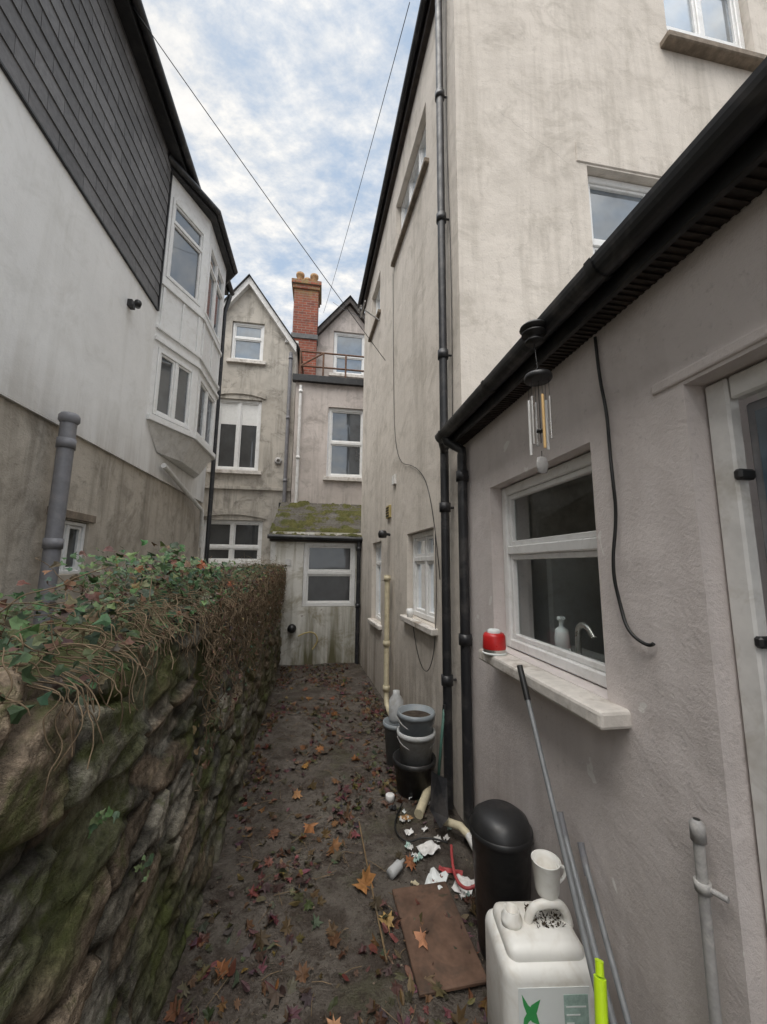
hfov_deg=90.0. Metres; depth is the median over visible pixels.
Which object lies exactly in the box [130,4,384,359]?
overhead wire
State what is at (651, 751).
kitchen extension
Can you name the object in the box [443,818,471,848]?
base pipe
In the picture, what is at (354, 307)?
bargeboard
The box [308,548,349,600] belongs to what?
window glass
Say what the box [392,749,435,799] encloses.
plant pot
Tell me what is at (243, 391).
arched lintel
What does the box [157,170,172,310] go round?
cladding edge
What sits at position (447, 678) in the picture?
drainpipe
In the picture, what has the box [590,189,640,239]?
window glass
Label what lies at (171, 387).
bay window sash
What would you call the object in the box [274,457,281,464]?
waste ring
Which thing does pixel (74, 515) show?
window lintel
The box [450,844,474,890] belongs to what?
garden hose
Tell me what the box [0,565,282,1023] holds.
stone wall
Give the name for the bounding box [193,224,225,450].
bay panel
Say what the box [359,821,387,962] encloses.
bamboo cane
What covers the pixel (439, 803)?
shovel
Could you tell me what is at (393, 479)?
vent
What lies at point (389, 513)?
vent
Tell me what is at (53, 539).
soil pipe
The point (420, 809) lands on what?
waste pipe
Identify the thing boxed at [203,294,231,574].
drainpipe
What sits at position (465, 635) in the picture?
drainpipe
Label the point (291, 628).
flue vent
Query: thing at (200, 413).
bay window glass
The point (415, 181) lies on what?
window glass
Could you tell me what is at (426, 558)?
window frame
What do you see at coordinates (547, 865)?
white mug
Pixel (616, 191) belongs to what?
window sash
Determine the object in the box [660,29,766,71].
sill
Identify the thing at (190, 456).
bay corbel
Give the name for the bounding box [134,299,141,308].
security camera
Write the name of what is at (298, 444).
drainpipe
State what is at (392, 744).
bucket
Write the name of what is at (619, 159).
lintel moulding
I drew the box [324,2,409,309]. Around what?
overhead wire
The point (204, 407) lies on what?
bay window sash
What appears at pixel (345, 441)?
window sash
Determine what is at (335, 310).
roof slope
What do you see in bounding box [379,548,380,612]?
window glass
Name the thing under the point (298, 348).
roof slope
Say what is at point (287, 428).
drainpipe
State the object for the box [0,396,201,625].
wall
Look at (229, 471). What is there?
sill
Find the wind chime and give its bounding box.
[519,319,552,473]
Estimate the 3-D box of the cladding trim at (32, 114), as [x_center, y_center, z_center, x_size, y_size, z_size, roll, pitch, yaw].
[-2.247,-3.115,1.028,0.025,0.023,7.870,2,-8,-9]
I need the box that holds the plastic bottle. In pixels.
[387,858,404,879]
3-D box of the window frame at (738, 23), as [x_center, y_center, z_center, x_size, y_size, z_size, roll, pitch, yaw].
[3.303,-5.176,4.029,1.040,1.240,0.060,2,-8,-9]
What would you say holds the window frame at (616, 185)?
attached to the front wall at (542, 87)
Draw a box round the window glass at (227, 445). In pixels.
[218,424,256,467]
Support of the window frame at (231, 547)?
attached to the front wall at (270, 379)
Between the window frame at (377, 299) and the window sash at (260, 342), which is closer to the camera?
the window frame at (377, 299)
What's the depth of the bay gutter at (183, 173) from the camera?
5.69 m
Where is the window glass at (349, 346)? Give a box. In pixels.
[336,336,361,373]
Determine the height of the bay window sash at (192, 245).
1.102 m
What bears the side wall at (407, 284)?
on the path
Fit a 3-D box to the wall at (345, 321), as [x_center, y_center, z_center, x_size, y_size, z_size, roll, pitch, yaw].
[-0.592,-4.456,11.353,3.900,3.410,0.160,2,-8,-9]
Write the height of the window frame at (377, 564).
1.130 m
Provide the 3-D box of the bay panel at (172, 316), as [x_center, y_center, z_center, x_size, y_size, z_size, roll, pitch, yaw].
[-2.816,-2.831,5.322,0.060,3.450,0.770,-2,-8,15]
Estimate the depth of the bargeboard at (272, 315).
9.83 m
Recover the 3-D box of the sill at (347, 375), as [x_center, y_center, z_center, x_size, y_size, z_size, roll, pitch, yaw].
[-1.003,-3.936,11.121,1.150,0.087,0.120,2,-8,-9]
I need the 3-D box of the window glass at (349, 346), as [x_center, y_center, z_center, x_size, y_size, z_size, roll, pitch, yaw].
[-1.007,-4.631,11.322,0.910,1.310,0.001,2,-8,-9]
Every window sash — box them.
[59,525,80,569]
[156,354,190,425]
[169,205,202,300]
[197,383,213,445]
[203,523,259,559]
[210,252,222,338]
[216,402,258,468]
[234,325,261,359]
[330,411,361,475]
[335,335,362,374]
[377,546,380,615]
[403,135,425,222]
[416,535,433,616]
[588,183,645,253]
[689,0,737,43]
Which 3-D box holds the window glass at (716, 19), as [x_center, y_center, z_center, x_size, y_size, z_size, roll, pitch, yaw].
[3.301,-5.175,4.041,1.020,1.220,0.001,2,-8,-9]
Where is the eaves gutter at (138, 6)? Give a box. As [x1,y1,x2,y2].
[131,0,234,295]
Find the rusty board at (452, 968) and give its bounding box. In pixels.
[392,881,486,997]
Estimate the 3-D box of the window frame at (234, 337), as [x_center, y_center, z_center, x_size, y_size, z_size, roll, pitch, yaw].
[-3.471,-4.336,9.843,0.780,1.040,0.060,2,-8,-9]
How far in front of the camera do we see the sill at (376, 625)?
5.35 m
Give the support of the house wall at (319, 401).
on the terrain
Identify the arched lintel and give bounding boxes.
[204,509,266,519]
[221,388,265,399]
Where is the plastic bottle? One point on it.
(394, 869)
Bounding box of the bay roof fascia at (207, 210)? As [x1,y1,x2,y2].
[170,164,233,282]
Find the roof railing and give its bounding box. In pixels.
[299,350,363,377]
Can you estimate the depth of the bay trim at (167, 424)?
5.17 m
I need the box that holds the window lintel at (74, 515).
[47,507,96,522]
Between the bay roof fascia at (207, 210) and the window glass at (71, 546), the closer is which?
the window glass at (71, 546)
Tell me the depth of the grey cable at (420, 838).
2.34 m
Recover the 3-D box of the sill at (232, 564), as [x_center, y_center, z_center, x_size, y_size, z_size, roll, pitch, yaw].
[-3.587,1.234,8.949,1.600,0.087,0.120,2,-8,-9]
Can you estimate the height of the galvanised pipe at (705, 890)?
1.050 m
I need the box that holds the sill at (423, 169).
[391,157,428,266]
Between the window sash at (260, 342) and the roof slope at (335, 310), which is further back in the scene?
the roof slope at (335, 310)
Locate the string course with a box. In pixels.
[205,485,290,491]
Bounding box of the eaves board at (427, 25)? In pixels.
[361,0,434,312]
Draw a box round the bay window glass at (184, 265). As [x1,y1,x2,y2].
[170,209,199,297]
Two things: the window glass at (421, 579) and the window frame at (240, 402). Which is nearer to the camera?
the window glass at (421, 579)
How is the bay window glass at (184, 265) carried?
attached to the bay window frame at (202, 251)
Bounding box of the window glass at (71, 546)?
[65,529,76,566]
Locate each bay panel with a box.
[147,175,210,432]
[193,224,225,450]
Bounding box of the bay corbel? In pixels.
[146,419,211,477]
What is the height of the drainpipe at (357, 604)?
2.140 m
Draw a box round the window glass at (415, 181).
[405,144,425,215]
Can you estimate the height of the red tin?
0.127 m
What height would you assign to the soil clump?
0.019 m
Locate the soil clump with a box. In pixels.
[524,900,565,927]
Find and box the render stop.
[0,392,202,502]
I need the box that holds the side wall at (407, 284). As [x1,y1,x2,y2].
[359,0,462,819]
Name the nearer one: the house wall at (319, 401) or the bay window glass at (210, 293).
the bay window glass at (210, 293)
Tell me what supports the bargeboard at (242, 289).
attached to the front wall at (270, 379)
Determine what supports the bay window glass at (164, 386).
attached to the bay window frame at (177, 363)
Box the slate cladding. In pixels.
[0,0,170,307]
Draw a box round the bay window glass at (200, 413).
[197,387,211,443]
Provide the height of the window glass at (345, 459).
1.680 m
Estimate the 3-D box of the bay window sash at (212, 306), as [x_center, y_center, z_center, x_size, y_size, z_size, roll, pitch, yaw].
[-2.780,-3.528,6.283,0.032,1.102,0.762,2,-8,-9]
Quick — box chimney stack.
[291,271,321,374]
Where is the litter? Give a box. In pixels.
[389,797,474,899]
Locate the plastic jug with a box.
[389,690,403,723]
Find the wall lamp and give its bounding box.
[378,530,390,537]
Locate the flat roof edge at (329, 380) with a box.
[292,373,363,386]
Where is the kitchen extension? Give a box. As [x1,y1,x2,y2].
[435,57,766,1023]
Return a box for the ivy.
[0,539,287,881]
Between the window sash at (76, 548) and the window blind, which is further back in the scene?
the window blind
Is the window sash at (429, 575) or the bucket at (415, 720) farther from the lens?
the window sash at (429, 575)
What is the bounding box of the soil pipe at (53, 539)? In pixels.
[32,411,80,625]
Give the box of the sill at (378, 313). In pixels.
[368,309,380,341]
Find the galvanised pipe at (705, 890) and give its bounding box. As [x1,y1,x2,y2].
[689,817,729,1023]
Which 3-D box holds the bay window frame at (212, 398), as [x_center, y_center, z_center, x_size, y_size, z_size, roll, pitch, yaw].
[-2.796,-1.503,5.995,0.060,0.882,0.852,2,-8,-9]
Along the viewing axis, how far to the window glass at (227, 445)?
9.45 m
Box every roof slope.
[224,274,249,301]
[250,275,299,361]
[317,296,349,352]
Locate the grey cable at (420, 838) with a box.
[394,803,447,843]
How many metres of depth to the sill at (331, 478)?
8.88 m
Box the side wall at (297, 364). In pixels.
[290,350,298,501]
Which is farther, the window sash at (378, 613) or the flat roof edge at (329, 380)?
the flat roof edge at (329, 380)
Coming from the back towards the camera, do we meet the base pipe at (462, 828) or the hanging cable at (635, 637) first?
the base pipe at (462, 828)
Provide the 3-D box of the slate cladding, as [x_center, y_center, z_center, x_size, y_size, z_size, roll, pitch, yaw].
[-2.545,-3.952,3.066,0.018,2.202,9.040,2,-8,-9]
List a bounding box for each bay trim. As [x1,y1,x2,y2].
[147,279,203,438]
[193,317,221,458]
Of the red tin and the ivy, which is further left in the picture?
the ivy
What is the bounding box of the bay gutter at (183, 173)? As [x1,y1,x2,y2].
[168,153,237,285]
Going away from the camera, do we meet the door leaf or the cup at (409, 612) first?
the door leaf
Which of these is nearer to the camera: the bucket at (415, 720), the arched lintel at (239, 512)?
the bucket at (415, 720)
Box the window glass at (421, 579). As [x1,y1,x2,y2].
[419,539,433,612]
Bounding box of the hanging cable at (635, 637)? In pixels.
[593,336,654,646]
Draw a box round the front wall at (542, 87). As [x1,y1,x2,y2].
[454,0,766,403]
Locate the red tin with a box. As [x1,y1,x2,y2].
[482,628,506,655]
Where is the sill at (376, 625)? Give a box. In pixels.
[367,618,381,629]
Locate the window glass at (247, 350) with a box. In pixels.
[235,327,260,359]
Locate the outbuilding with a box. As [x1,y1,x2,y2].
[267,501,362,664]
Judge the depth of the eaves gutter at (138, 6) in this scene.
4.42 m
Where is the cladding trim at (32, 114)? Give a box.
[0,59,157,309]
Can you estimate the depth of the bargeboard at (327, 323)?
11.17 m
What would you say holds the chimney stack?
on the flat roof edge at (329, 380)
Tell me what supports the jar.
on the path
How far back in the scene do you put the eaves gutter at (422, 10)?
4.94 m
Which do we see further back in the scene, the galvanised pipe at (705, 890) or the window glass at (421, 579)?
the window glass at (421, 579)
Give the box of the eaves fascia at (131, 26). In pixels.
[113,0,228,295]
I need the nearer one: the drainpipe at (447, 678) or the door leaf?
the door leaf
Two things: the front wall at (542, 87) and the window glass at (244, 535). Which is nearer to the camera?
the front wall at (542, 87)
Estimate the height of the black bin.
0.562 m
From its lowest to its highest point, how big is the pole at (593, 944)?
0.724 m
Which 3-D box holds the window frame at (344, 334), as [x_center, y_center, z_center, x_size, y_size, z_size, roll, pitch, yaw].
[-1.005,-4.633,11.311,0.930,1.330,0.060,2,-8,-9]
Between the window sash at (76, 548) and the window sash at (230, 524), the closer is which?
the window sash at (76, 548)
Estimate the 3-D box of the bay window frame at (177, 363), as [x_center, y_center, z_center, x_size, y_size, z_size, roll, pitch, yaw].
[-2.818,-1.624,5.147,0.060,0.882,0.622,-2,-8,15]
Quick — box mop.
[517,665,594,990]
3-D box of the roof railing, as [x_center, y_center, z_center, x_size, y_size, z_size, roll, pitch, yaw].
[-1.036,-3.418,10.198,2.272,0.821,1.472,2,-8,-9]
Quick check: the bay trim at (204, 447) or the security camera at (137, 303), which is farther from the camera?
the bay trim at (204, 447)
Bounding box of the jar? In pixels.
[386,792,393,803]
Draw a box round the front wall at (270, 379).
[198,288,296,570]
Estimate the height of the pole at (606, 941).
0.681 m
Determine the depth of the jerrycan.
1.25 m
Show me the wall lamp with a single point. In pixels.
(383, 534)
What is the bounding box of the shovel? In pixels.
[430,704,447,827]
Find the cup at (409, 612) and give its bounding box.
[406,608,412,616]
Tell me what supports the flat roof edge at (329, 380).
on the house wall at (319, 401)
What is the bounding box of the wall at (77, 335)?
[0,68,205,501]
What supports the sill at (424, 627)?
attached to the side wall at (407, 284)
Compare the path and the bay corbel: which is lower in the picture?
the path
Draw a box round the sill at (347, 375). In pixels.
[329,372,363,378]
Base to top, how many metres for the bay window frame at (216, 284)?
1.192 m
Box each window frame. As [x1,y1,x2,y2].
[59,520,85,573]
[152,348,194,429]
[166,198,205,306]
[195,377,215,449]
[200,520,262,562]
[205,244,224,344]
[215,399,261,470]
[231,322,264,360]
[302,542,355,605]
[327,408,362,477]
[333,332,364,374]
[375,542,381,620]
[376,288,379,312]
[401,126,425,228]
[413,529,433,622]
[501,452,606,687]
[587,176,650,247]
[666,0,744,48]
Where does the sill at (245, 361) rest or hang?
attached to the front wall at (270, 379)
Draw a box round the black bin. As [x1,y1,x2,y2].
[469,799,533,958]
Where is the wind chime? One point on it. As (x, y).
(533, 332)
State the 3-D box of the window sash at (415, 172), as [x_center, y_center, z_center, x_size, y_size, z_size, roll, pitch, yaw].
[0.412,-3.925,4.689,0.105,0.690,1.139,2,-8,-9]
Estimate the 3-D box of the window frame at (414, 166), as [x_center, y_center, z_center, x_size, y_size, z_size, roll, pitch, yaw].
[0.408,-3.925,4.689,0.140,0.790,1.240,2,-8,-9]
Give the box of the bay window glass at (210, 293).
[207,256,220,334]
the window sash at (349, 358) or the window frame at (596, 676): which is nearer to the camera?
the window frame at (596, 676)
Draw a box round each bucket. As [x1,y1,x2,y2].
[383,716,399,767]
[397,704,434,736]
[397,725,435,765]
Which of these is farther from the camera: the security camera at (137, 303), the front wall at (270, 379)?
the front wall at (270, 379)
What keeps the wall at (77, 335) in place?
on the wall at (129, 506)
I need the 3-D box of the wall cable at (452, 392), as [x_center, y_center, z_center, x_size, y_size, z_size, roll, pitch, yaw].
[0.328,-1.690,4.087,0.021,6.296,1.979,2,-8,-13]
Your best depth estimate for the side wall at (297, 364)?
9.83 m
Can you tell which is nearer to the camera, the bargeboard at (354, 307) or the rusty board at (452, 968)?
the rusty board at (452, 968)
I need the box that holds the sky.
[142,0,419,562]
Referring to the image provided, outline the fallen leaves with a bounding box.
[162,663,486,1023]
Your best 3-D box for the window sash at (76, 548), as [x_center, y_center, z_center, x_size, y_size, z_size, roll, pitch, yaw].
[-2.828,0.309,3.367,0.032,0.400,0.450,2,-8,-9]
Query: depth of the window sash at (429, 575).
3.75 m
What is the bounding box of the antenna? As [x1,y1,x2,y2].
[358,300,379,320]
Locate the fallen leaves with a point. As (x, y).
(302, 974)
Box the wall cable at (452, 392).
[393,81,452,671]
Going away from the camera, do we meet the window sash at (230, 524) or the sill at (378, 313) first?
the sill at (378, 313)
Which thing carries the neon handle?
on the path
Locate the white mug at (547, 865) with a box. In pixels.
[531,849,565,900]
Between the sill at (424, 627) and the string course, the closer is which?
the sill at (424, 627)
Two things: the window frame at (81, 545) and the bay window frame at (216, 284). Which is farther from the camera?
the bay window frame at (216, 284)
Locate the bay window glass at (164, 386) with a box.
[157,357,187,422]
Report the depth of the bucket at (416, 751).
2.83 m
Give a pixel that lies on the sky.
(296, 88)
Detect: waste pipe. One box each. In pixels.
[161,463,203,547]
[383,575,430,818]
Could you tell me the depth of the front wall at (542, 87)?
3.38 m
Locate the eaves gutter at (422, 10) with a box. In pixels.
[357,0,428,307]
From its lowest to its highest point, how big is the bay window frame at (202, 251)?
1.192 m
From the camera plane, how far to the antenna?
6.11 m
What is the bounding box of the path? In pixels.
[156,663,487,1023]
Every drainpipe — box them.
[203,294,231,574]
[282,352,292,501]
[294,385,302,502]
[355,541,360,663]
[435,0,456,809]
[442,436,473,842]
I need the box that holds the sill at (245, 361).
[226,358,265,365]
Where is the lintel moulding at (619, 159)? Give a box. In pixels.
[575,142,674,177]
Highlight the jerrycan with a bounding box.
[485,898,594,1023]
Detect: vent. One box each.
[287,624,295,632]
[386,505,390,518]
[392,474,395,485]
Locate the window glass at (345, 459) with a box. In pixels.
[331,413,360,474]
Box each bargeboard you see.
[224,276,249,308]
[249,278,296,353]
[317,298,349,335]
[350,297,364,324]
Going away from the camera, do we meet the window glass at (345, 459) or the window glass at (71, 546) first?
the window glass at (71, 546)
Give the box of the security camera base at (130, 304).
[127,299,134,309]
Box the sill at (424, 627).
[400,614,437,635]
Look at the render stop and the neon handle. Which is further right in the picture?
the neon handle
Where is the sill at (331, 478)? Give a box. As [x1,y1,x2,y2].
[323,476,361,481]
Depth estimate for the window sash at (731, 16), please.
4.07 m
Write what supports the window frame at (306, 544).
in the outbuilding
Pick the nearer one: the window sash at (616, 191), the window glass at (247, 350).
the window sash at (616, 191)
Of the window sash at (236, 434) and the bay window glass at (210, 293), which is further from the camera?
the window sash at (236, 434)
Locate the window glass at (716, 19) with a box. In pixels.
[663,0,732,42]
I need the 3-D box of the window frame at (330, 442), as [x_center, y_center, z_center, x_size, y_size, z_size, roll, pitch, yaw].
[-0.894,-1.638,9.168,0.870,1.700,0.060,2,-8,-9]
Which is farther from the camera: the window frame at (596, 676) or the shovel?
the shovel
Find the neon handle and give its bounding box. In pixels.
[593,958,608,1023]
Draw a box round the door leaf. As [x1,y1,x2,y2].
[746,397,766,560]
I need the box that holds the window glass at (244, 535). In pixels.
[209,524,258,558]
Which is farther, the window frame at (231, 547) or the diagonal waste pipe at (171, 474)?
the window frame at (231, 547)
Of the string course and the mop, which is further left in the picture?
the string course
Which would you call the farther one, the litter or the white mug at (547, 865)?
the litter
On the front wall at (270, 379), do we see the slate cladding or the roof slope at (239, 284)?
the roof slope at (239, 284)
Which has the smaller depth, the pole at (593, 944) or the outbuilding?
the pole at (593, 944)
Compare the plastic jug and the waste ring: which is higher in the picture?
the waste ring
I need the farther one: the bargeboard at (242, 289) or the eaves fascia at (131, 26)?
the bargeboard at (242, 289)
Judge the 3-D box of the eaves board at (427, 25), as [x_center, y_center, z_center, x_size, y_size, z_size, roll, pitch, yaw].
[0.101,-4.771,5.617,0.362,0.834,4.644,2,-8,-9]
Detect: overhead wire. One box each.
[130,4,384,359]
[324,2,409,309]
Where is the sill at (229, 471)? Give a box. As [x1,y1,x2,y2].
[207,468,261,474]
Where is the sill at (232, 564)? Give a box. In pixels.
[209,563,264,566]
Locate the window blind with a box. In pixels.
[221,403,257,425]
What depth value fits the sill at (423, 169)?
4.42 m
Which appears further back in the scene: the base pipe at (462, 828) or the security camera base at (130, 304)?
the security camera base at (130, 304)

